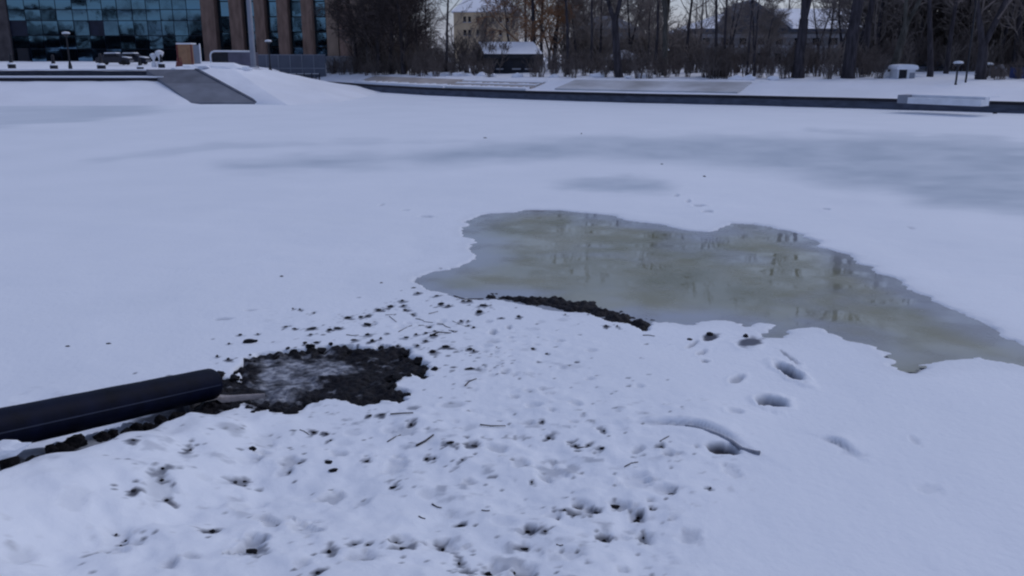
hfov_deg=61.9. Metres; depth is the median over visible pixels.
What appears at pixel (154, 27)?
window pane
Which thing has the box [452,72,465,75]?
snow heap
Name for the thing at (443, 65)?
shrub
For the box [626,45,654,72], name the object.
shrub
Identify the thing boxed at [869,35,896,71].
shrub
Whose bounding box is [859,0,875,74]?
bare tree
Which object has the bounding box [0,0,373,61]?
glass building
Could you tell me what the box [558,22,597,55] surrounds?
shrub
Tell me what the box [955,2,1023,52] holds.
bare tree
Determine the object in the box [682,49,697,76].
shrub
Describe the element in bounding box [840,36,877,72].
shrub
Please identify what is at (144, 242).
snow ground
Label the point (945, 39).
shrub
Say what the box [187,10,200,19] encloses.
window pane
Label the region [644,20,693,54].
shrub
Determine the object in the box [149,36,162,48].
window pane
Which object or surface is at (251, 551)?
mud clod
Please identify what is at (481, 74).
snow heap
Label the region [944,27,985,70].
shrub
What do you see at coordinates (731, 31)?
bare tree
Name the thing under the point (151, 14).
window pane
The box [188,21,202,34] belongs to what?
window pane
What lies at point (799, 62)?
bare tree
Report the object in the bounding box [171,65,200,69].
snow heap
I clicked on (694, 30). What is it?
shrub
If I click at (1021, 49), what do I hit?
shrub
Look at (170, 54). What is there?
window pane
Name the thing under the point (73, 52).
window pane
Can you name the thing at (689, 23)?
bare tree
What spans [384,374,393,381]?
mud clod
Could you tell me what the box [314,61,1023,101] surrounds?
park ground
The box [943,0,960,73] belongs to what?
bare tree
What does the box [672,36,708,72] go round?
shrub
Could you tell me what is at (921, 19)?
bare tree
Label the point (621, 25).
hip roof house
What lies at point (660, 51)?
shrub
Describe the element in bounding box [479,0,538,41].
bare tree
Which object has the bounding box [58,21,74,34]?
window pane
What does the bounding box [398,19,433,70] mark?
shrub
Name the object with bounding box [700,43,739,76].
shrub
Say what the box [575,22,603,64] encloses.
shrub
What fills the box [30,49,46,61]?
window pane
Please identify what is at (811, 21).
bare tree
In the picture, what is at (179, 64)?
sign stand
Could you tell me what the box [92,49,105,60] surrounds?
window pane
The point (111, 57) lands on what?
parked car
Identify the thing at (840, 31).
bare tree
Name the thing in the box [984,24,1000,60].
shrub
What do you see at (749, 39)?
bare tree
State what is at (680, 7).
sky
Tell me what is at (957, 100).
landing steps
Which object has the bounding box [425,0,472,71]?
bare tree
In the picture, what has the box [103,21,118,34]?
window pane
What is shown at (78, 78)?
quay ledge
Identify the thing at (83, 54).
window pane
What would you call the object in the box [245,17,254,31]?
window pane
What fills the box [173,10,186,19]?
window pane
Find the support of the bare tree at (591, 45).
on the park ground at (1006, 89)
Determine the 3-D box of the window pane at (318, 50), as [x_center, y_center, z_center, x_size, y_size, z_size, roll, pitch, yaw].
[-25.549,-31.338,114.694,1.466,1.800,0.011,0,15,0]
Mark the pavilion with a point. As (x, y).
(517, 52)
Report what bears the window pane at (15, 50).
in the glass building
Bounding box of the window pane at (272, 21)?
[268,17,277,31]
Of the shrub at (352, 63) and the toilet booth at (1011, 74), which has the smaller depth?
the toilet booth at (1011, 74)
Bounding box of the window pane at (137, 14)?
[132,10,145,19]
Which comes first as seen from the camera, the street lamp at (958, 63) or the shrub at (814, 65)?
the street lamp at (958, 63)
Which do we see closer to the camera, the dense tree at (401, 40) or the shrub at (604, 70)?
the shrub at (604, 70)
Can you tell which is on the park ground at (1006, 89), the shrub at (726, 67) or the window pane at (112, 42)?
the shrub at (726, 67)
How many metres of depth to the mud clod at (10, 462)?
5.64 m
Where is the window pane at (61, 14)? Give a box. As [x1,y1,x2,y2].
[56,10,72,19]
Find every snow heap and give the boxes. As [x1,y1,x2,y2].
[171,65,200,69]
[192,64,210,69]
[203,62,242,68]
[240,66,252,70]
[440,72,451,75]
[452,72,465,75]
[476,72,487,75]
[511,72,523,76]
[589,72,604,76]
[638,73,649,77]
[727,75,742,79]
[739,74,756,79]
[767,76,779,79]
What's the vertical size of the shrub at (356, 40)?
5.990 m
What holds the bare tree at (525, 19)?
on the park ground at (1006, 89)
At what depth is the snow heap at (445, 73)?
75.42 m
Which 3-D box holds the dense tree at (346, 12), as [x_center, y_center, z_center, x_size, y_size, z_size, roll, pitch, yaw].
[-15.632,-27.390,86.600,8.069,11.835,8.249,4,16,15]
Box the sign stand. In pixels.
[176,57,182,66]
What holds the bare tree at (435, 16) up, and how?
on the park ground at (1006, 89)
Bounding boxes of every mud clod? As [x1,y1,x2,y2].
[0,455,19,469]
[25,455,38,460]
[45,444,58,453]
[55,442,68,451]
[60,446,74,451]
[63,433,87,448]
[92,431,110,440]
[108,429,118,437]
[120,427,132,433]
[129,422,143,430]
[143,422,150,429]
[154,414,167,424]
[168,412,178,420]
[200,409,212,414]
[218,405,229,410]
[229,374,238,380]
[229,402,239,409]
[243,339,257,342]
[246,549,257,553]
[255,402,269,409]
[269,407,281,411]
[282,405,297,413]
[302,400,313,406]
[305,344,313,347]
[305,348,316,353]
[317,347,326,353]
[328,468,337,471]
[339,391,350,399]
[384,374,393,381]
[388,383,396,388]
[392,374,401,380]
[413,357,422,365]
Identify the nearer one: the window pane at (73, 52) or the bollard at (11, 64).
the bollard at (11, 64)
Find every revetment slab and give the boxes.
[354,76,463,87]
[445,78,546,90]
[555,80,751,93]
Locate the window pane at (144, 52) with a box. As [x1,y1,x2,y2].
[137,49,150,58]
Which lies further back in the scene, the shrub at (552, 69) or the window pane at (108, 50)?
the window pane at (108, 50)
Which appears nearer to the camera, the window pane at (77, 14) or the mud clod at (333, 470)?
the mud clod at (333, 470)
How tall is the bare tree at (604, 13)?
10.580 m
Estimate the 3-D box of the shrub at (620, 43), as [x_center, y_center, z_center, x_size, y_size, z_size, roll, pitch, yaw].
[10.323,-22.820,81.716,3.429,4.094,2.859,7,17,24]
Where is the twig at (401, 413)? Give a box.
[390,412,412,414]
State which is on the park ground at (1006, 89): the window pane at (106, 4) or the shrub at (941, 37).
the shrub at (941, 37)
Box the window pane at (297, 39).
[292,33,302,46]
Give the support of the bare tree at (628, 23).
on the park ground at (1006, 89)
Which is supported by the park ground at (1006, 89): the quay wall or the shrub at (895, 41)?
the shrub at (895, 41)
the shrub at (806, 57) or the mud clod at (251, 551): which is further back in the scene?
the shrub at (806, 57)
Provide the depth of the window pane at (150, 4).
112.27 m
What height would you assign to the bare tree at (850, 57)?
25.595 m
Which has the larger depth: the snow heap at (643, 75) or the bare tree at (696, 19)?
the bare tree at (696, 19)
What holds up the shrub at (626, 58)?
on the park ground at (1006, 89)
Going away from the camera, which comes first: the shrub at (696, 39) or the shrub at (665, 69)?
the shrub at (665, 69)
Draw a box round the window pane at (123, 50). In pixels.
[122,49,135,52]
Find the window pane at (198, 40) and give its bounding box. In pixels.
[189,36,203,48]
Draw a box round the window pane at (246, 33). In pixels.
[246,33,255,46]
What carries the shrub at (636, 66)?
on the park ground at (1006, 89)
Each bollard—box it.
[7,53,15,67]
[50,55,57,68]
[97,53,105,68]
[137,57,143,68]
[158,55,164,67]
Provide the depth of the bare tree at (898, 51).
59.23 m
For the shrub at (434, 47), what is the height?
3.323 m
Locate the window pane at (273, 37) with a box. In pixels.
[269,33,278,46]
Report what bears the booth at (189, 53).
on the quay ground at (63, 64)
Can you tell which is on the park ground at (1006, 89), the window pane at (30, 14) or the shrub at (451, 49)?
the shrub at (451, 49)
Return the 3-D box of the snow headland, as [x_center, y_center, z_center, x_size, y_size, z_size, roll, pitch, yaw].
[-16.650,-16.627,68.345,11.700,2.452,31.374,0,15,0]
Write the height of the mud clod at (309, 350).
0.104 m
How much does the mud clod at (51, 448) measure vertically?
0.094 m
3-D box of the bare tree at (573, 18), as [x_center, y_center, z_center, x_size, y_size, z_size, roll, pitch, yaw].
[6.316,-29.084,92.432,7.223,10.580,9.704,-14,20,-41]
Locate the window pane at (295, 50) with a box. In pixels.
[293,48,302,53]
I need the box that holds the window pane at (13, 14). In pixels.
[8,10,24,19]
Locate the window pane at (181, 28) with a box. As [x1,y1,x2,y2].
[174,21,187,34]
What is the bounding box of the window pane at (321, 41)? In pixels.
[315,33,326,46]
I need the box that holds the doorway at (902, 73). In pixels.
[898,70,906,78]
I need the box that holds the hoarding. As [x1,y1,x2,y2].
[258,54,325,77]
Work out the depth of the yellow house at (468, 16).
126.38 m
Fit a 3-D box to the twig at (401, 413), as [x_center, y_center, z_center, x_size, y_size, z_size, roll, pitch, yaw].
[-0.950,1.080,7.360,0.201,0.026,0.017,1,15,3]
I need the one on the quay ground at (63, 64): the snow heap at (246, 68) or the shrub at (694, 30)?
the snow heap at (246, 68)
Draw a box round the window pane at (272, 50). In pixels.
[270,48,278,53]
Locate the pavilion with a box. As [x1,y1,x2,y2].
[479,42,543,73]
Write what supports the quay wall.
on the snow ground at (144, 242)
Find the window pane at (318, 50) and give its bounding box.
[316,48,326,59]
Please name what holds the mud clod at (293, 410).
on the mud
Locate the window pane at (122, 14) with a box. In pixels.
[117,10,131,19]
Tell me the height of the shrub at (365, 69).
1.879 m
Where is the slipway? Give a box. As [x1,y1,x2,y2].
[146,68,255,103]
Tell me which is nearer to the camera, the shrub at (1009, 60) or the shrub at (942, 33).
the shrub at (1009, 60)
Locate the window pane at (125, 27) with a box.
[118,21,133,34]
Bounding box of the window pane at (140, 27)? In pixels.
[133,21,147,34]
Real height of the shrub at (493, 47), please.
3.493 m
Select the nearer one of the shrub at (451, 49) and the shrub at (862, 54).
the shrub at (862, 54)
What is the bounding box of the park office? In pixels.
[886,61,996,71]
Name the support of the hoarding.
on the park ground at (1006, 89)
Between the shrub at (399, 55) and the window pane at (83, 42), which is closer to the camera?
the shrub at (399, 55)
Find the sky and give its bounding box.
[412,0,850,56]
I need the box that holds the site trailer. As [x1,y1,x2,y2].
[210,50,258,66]
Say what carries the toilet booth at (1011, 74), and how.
on the park ground at (1006, 89)
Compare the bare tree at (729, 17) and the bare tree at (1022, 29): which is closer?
the bare tree at (1022, 29)
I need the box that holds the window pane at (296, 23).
[291,17,301,31]
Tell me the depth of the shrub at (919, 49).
68.58 m
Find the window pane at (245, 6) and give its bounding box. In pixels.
[244,2,253,15]
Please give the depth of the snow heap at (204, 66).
60.09 m
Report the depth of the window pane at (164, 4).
112.27 m
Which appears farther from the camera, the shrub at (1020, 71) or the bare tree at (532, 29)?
the bare tree at (532, 29)
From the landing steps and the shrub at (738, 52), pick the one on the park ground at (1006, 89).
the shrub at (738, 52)
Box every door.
[17,48,30,60]
[181,47,188,62]
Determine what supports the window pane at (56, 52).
in the glass building
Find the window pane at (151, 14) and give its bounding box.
[146,10,159,19]
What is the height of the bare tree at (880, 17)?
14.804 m
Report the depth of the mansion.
99.87 m
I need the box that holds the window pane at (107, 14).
[102,10,116,19]
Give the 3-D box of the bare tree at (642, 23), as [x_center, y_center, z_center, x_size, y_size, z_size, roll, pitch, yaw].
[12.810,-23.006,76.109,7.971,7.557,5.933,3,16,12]
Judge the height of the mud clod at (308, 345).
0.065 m
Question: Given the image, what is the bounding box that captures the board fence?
[325,56,353,72]
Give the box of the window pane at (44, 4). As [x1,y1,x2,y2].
[39,0,54,8]
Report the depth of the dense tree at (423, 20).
80.67 m
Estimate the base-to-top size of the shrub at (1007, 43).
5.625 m
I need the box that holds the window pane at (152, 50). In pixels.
[150,49,164,60]
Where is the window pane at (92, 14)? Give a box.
[87,10,101,19]
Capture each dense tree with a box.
[308,0,388,72]
[326,0,376,72]
[333,0,412,72]
[350,0,452,73]
[363,0,441,74]
[393,0,442,69]
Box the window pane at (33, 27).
[26,21,42,34]
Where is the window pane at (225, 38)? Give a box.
[220,33,231,46]
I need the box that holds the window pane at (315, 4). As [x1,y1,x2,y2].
[313,2,324,15]
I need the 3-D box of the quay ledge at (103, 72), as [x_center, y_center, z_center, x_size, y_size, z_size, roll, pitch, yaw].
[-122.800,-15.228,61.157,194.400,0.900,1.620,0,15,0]
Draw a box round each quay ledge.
[0,69,146,75]
[0,76,163,80]
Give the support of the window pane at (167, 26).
in the glass building
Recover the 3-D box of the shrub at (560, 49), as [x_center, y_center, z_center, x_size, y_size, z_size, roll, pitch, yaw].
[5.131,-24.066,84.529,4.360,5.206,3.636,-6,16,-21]
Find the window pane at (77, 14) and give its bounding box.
[72,10,87,19]
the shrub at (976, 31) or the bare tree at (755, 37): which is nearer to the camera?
the bare tree at (755, 37)
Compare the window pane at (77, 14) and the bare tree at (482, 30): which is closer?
the bare tree at (482, 30)
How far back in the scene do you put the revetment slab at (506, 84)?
64.94 m
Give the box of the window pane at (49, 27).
[42,21,58,34]
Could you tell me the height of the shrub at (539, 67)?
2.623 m
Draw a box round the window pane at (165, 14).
[160,10,172,19]
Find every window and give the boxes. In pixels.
[496,60,502,69]
[512,60,520,69]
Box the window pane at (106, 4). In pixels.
[101,0,115,8]
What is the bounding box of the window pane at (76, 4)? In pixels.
[71,0,85,8]
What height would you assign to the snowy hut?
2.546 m
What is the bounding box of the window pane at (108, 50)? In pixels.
[107,49,120,53]
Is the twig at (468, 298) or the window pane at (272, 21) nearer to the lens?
the twig at (468, 298)
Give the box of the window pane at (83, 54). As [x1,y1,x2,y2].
[77,49,92,60]
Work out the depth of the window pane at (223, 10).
113.18 m
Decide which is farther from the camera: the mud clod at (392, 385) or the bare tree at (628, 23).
the bare tree at (628, 23)
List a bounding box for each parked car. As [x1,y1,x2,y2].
[95,52,133,64]
[119,53,150,64]
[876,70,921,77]
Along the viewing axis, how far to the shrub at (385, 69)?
82.25 m
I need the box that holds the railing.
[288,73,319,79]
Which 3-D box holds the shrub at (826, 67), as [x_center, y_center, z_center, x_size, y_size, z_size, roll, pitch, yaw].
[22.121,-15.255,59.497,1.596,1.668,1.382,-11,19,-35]
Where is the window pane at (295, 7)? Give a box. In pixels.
[290,2,300,15]
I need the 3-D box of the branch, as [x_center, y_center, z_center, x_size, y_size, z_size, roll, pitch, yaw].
[1.700,1.223,6.903,0.073,0.049,0.711,-13,20,-39]
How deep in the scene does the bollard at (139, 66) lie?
61.31 m
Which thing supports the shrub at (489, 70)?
on the park ground at (1006, 89)
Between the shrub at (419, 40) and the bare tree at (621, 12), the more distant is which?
the bare tree at (621, 12)
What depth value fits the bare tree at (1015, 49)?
67.05 m
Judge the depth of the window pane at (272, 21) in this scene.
113.68 m
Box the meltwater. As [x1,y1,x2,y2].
[415,210,1023,371]
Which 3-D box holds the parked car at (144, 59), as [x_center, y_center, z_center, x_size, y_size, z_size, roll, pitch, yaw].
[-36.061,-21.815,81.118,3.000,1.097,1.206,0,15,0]
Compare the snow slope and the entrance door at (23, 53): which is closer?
the snow slope
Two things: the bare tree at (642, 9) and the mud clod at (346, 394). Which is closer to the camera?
the mud clod at (346, 394)
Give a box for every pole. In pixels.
[246,0,258,67]
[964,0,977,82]
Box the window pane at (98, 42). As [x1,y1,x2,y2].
[91,36,105,48]
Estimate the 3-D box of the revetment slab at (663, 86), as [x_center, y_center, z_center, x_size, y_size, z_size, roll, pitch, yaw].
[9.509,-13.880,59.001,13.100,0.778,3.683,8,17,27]
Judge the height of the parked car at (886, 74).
1.170 m
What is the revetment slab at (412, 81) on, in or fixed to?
on the park ground at (1006, 89)
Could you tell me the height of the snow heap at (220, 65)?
0.908 m
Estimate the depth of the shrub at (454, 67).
75.17 m
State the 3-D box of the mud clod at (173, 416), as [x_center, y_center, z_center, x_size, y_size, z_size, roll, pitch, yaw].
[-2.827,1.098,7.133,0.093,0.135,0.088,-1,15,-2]
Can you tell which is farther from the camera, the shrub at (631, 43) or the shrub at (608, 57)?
the shrub at (631, 43)
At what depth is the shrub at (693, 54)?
69.61 m
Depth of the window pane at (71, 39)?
113.54 m
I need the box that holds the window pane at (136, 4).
[131,0,144,8]
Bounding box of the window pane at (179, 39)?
[175,36,188,42]
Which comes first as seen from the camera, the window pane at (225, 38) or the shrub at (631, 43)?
the shrub at (631, 43)
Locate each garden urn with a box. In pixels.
[150,53,156,66]
[155,50,163,65]
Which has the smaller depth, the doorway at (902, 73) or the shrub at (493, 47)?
the doorway at (902, 73)
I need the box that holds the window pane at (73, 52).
[61,49,77,60]
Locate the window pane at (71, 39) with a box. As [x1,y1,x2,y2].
[60,36,75,48]
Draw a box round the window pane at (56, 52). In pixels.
[46,49,61,60]
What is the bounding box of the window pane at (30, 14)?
[25,10,40,19]
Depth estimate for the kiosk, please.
58.23 m
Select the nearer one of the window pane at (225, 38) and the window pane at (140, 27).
the window pane at (140, 27)
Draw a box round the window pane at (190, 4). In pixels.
[186,0,199,8]
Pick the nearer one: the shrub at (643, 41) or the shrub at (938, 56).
the shrub at (938, 56)
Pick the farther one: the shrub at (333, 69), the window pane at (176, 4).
the window pane at (176, 4)
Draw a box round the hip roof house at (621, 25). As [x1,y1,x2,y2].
[577,16,638,59]
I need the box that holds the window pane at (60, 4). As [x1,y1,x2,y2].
[55,0,70,8]
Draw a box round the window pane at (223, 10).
[217,2,228,15]
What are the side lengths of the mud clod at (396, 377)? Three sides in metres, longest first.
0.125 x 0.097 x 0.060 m
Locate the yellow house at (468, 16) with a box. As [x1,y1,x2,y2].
[451,0,517,60]
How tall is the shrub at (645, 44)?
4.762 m
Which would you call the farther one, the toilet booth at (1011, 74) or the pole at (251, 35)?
the pole at (251, 35)
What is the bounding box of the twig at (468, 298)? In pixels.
[454,295,483,299]
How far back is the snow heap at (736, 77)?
60.42 m
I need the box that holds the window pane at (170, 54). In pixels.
[164,49,176,60]
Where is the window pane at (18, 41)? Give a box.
[12,36,28,48]
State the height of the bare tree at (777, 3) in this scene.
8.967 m
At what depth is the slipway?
56.98 m
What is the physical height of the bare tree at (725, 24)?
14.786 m
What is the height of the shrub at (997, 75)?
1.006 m
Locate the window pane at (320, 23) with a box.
[314,17,325,31]
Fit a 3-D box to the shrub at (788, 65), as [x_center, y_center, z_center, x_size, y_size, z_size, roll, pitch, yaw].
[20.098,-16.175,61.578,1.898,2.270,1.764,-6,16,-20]
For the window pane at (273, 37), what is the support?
in the glass building
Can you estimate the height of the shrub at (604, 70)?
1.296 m
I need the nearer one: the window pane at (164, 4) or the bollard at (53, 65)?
the bollard at (53, 65)
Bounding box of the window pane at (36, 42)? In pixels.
[29,36,44,48]
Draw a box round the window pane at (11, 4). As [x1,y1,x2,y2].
[7,0,23,8]
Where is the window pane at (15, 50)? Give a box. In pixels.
[14,49,30,60]
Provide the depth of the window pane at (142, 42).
113.54 m
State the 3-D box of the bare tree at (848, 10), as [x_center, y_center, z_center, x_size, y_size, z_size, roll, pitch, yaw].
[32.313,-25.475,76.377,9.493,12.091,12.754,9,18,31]
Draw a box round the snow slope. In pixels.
[0,81,195,105]
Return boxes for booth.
[176,43,201,64]
[1009,65,1023,78]
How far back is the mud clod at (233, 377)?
8.15 m
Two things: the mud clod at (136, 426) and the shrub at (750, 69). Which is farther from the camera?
the shrub at (750, 69)
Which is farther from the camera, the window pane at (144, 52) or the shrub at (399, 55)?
the window pane at (144, 52)
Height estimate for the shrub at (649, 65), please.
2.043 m
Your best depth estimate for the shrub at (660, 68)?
64.78 m
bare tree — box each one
[336,0,430,47]
[371,0,450,69]
[411,0,450,30]
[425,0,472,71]
[458,3,502,49]
[469,0,582,47]
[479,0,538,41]
[499,0,549,41]
[509,1,577,68]
[515,0,582,67]
[516,0,554,65]
[528,0,611,69]
[537,0,611,38]
[565,0,569,74]
[574,0,625,67]
[586,0,606,73]
[588,0,631,18]
[593,0,633,24]
[606,0,622,77]
[607,0,651,52]
[610,0,698,68]
[614,0,660,36]
[625,0,670,31]
[654,0,673,74]
[659,0,669,75]
[677,0,728,49]
[681,0,740,72]
[682,0,718,41]
[693,0,718,21]
[697,0,760,51]
[711,0,719,76]
[711,0,756,54]
[719,0,727,75]
[725,0,774,76]
[739,0,792,65]
[739,2,796,56]
[745,0,763,75]
[777,0,800,8]
[786,0,838,65]
[789,0,912,42]
[793,0,811,77]
[809,0,850,56]
[815,0,885,62]
[818,0,909,66]
[831,0,890,31]
[838,0,944,42]
[840,0,863,78]
[843,0,916,69]
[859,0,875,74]
[863,0,973,50]
[888,0,966,71]
[891,0,968,52]
[894,0,1008,58]
[919,0,1019,54]
[923,0,1016,33]
[924,0,933,76]
[924,0,1009,60]
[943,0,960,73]
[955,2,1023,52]
[965,0,1023,62]
[967,0,1023,63]
[974,0,1012,79]
[1011,0,1023,64]
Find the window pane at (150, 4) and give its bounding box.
[145,0,158,8]
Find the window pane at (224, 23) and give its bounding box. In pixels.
[218,17,229,31]
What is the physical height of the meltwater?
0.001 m
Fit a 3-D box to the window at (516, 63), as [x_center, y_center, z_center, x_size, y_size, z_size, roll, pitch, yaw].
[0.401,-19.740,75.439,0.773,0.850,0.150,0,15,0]
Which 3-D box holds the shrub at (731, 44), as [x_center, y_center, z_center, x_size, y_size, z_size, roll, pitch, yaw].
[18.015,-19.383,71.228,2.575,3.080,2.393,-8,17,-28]
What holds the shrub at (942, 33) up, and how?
on the park ground at (1006, 89)
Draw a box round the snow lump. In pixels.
[0,440,31,459]
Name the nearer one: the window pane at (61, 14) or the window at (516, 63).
the window at (516, 63)
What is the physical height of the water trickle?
0.119 m
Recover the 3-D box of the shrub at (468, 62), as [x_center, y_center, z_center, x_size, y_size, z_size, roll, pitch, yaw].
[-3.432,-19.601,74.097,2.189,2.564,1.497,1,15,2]
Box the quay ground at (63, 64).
[0,57,547,71]
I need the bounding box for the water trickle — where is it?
[206,393,264,402]
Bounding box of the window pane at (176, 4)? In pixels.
[172,0,185,8]
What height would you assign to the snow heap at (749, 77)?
0.640 m
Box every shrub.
[326,57,337,73]
[329,55,349,74]
[341,32,373,53]
[344,43,376,71]
[345,54,361,74]
[351,59,365,73]
[360,58,369,75]
[365,58,382,75]
[378,61,390,74]
[384,54,399,74]
[390,52,406,73]
[392,49,413,72]
[395,14,436,67]
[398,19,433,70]
[399,46,418,74]
[406,40,424,72]
[411,50,433,76]
[413,40,441,73]
[416,48,435,74]
[423,37,449,72]
[426,53,446,76]
[434,52,455,72]
[436,22,474,72]
[446,58,464,73]
[452,52,469,72]
[456,36,482,72]
[460,50,483,75]
[465,40,487,73]
[467,35,504,72]
[474,58,487,72]
[481,36,511,73]
[482,58,497,76]
[522,56,540,76]
[534,46,552,76]
[542,44,561,71]
[544,26,573,68]
[548,61,562,74]
[553,47,578,76]
[556,46,579,70]
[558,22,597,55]
[568,58,582,77]
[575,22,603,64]
[575,47,593,75]
[578,47,603,72]
[589,57,605,73]
[593,43,612,70]
[594,27,620,68]
[599,63,611,76]
[602,25,635,54]
[602,29,632,54]
[612,48,634,72]
[620,32,647,55]
[622,60,634,76]
[625,46,652,78]
[626,18,650,63]
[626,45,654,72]
[633,24,669,67]
[634,26,661,68]
[637,53,659,78]
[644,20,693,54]
[646,40,676,72]
[650,50,667,76]
[651,14,691,67]
[652,25,683,68]
[658,46,685,73]
[659,57,677,76]
[670,54,683,75]
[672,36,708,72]
[679,17,714,67]
[680,35,712,72]
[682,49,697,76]
[683,25,714,58]
[691,43,718,77]
[692,41,720,71]
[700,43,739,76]
[701,42,734,78]
[701,44,730,76]
[716,49,738,78]
[717,36,747,55]
[726,44,751,72]
[727,50,746,76]
[731,42,759,76]
[737,34,771,70]
[756,55,769,77]
[761,41,786,72]
[763,56,780,76]
[772,42,795,72]
[775,50,794,77]
[777,57,795,78]
[783,44,811,71]
[788,38,819,73]
[805,35,837,72]
[805,53,818,76]
[808,48,830,76]
[820,57,840,78]
[825,33,845,73]
[832,60,842,75]
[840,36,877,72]
[844,12,893,53]
[856,40,876,77]
[857,46,883,73]
[859,9,896,54]
[860,44,880,76]
[866,53,892,78]
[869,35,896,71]
[872,45,893,71]
[881,25,921,64]
[890,42,916,64]
[898,28,926,64]
[906,8,964,59]
[907,13,949,53]
[908,32,941,70]
[921,41,946,70]
[925,18,963,50]
[934,26,965,58]
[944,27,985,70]
[954,14,1003,44]
[954,34,978,70]
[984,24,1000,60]
[987,22,1020,63]
[987,63,1001,77]
[990,66,1005,79]
[996,45,1022,68]
[997,22,1022,66]
[997,63,1011,79]
[998,35,1023,62]
[1011,60,1023,78]
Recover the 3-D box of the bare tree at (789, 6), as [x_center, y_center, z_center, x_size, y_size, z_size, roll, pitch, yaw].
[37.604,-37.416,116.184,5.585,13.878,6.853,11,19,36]
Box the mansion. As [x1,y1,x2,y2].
[668,0,862,64]
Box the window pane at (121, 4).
[116,0,130,8]
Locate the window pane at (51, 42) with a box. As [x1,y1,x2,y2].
[44,36,59,48]
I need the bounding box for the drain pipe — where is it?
[0,368,222,442]
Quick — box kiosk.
[888,64,918,78]
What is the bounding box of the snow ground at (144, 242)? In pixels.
[0,92,1023,575]
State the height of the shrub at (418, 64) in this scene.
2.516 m
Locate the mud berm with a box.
[486,293,654,330]
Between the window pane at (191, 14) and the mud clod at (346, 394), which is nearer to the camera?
the mud clod at (346, 394)
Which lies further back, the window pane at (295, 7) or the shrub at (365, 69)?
the window pane at (295, 7)
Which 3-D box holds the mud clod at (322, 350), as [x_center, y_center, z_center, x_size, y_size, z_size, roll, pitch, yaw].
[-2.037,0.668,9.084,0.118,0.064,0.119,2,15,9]
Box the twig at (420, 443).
[416,434,433,445]
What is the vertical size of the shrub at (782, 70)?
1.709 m
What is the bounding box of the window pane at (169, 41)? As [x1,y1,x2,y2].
[163,36,175,48]
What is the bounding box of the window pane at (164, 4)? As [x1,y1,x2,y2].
[159,0,171,8]
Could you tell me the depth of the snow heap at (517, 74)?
69.63 m
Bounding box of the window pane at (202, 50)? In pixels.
[201,49,204,60]
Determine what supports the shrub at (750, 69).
on the park ground at (1006, 89)
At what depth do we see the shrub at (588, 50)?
73.32 m
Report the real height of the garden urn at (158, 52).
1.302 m
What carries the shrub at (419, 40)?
on the park ground at (1006, 89)
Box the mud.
[191,345,428,414]
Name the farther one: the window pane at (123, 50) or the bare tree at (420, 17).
the window pane at (123, 50)
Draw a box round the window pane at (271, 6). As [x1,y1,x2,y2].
[267,2,276,15]
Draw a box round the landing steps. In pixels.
[897,93,998,106]
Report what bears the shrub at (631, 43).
on the park ground at (1006, 89)
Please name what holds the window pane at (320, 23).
in the glass building
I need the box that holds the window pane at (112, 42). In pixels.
[105,36,120,48]
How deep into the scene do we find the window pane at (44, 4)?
112.27 m
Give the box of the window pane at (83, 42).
[76,36,90,48]
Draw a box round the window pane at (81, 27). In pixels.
[74,21,89,34]
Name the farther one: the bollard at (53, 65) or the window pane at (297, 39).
the window pane at (297, 39)
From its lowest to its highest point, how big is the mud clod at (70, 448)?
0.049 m
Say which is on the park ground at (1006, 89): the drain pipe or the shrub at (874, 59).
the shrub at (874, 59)
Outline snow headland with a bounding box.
[202,68,380,104]
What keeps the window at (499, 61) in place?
in the pavilion
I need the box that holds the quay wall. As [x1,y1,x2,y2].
[327,81,1023,112]
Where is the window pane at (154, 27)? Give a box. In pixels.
[147,21,161,34]
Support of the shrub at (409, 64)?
on the park ground at (1006, 89)
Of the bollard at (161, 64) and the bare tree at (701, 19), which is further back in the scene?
the bare tree at (701, 19)
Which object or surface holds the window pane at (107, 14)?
in the glass building
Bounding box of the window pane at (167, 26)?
[161,21,173,34]
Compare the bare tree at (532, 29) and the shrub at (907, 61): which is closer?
the shrub at (907, 61)
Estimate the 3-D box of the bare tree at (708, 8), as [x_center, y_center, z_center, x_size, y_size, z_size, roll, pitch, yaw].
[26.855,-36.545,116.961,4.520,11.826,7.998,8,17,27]
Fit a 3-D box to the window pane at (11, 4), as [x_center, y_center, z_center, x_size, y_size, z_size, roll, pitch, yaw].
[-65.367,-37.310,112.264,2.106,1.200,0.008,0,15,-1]
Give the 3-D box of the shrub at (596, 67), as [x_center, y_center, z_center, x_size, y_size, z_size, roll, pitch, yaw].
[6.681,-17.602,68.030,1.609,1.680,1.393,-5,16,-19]
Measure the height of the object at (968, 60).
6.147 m
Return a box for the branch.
[685,425,760,454]
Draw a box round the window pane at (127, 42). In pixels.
[120,36,135,48]
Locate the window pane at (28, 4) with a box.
[23,0,38,8]
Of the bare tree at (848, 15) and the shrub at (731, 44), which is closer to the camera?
the shrub at (731, 44)
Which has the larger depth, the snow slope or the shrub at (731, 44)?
the shrub at (731, 44)
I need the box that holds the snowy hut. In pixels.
[606,50,633,70]
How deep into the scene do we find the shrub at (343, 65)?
88.01 m
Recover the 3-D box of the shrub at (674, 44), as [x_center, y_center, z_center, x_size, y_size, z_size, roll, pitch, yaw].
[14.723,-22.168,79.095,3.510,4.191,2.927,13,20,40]
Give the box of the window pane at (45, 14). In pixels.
[40,10,55,19]
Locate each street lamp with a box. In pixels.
[62,32,72,68]
[265,40,271,69]
[953,61,963,84]
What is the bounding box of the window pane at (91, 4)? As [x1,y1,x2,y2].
[86,0,100,8]
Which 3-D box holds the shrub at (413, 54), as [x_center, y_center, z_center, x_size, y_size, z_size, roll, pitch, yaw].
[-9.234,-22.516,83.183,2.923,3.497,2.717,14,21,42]
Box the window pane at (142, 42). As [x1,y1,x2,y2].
[135,36,149,48]

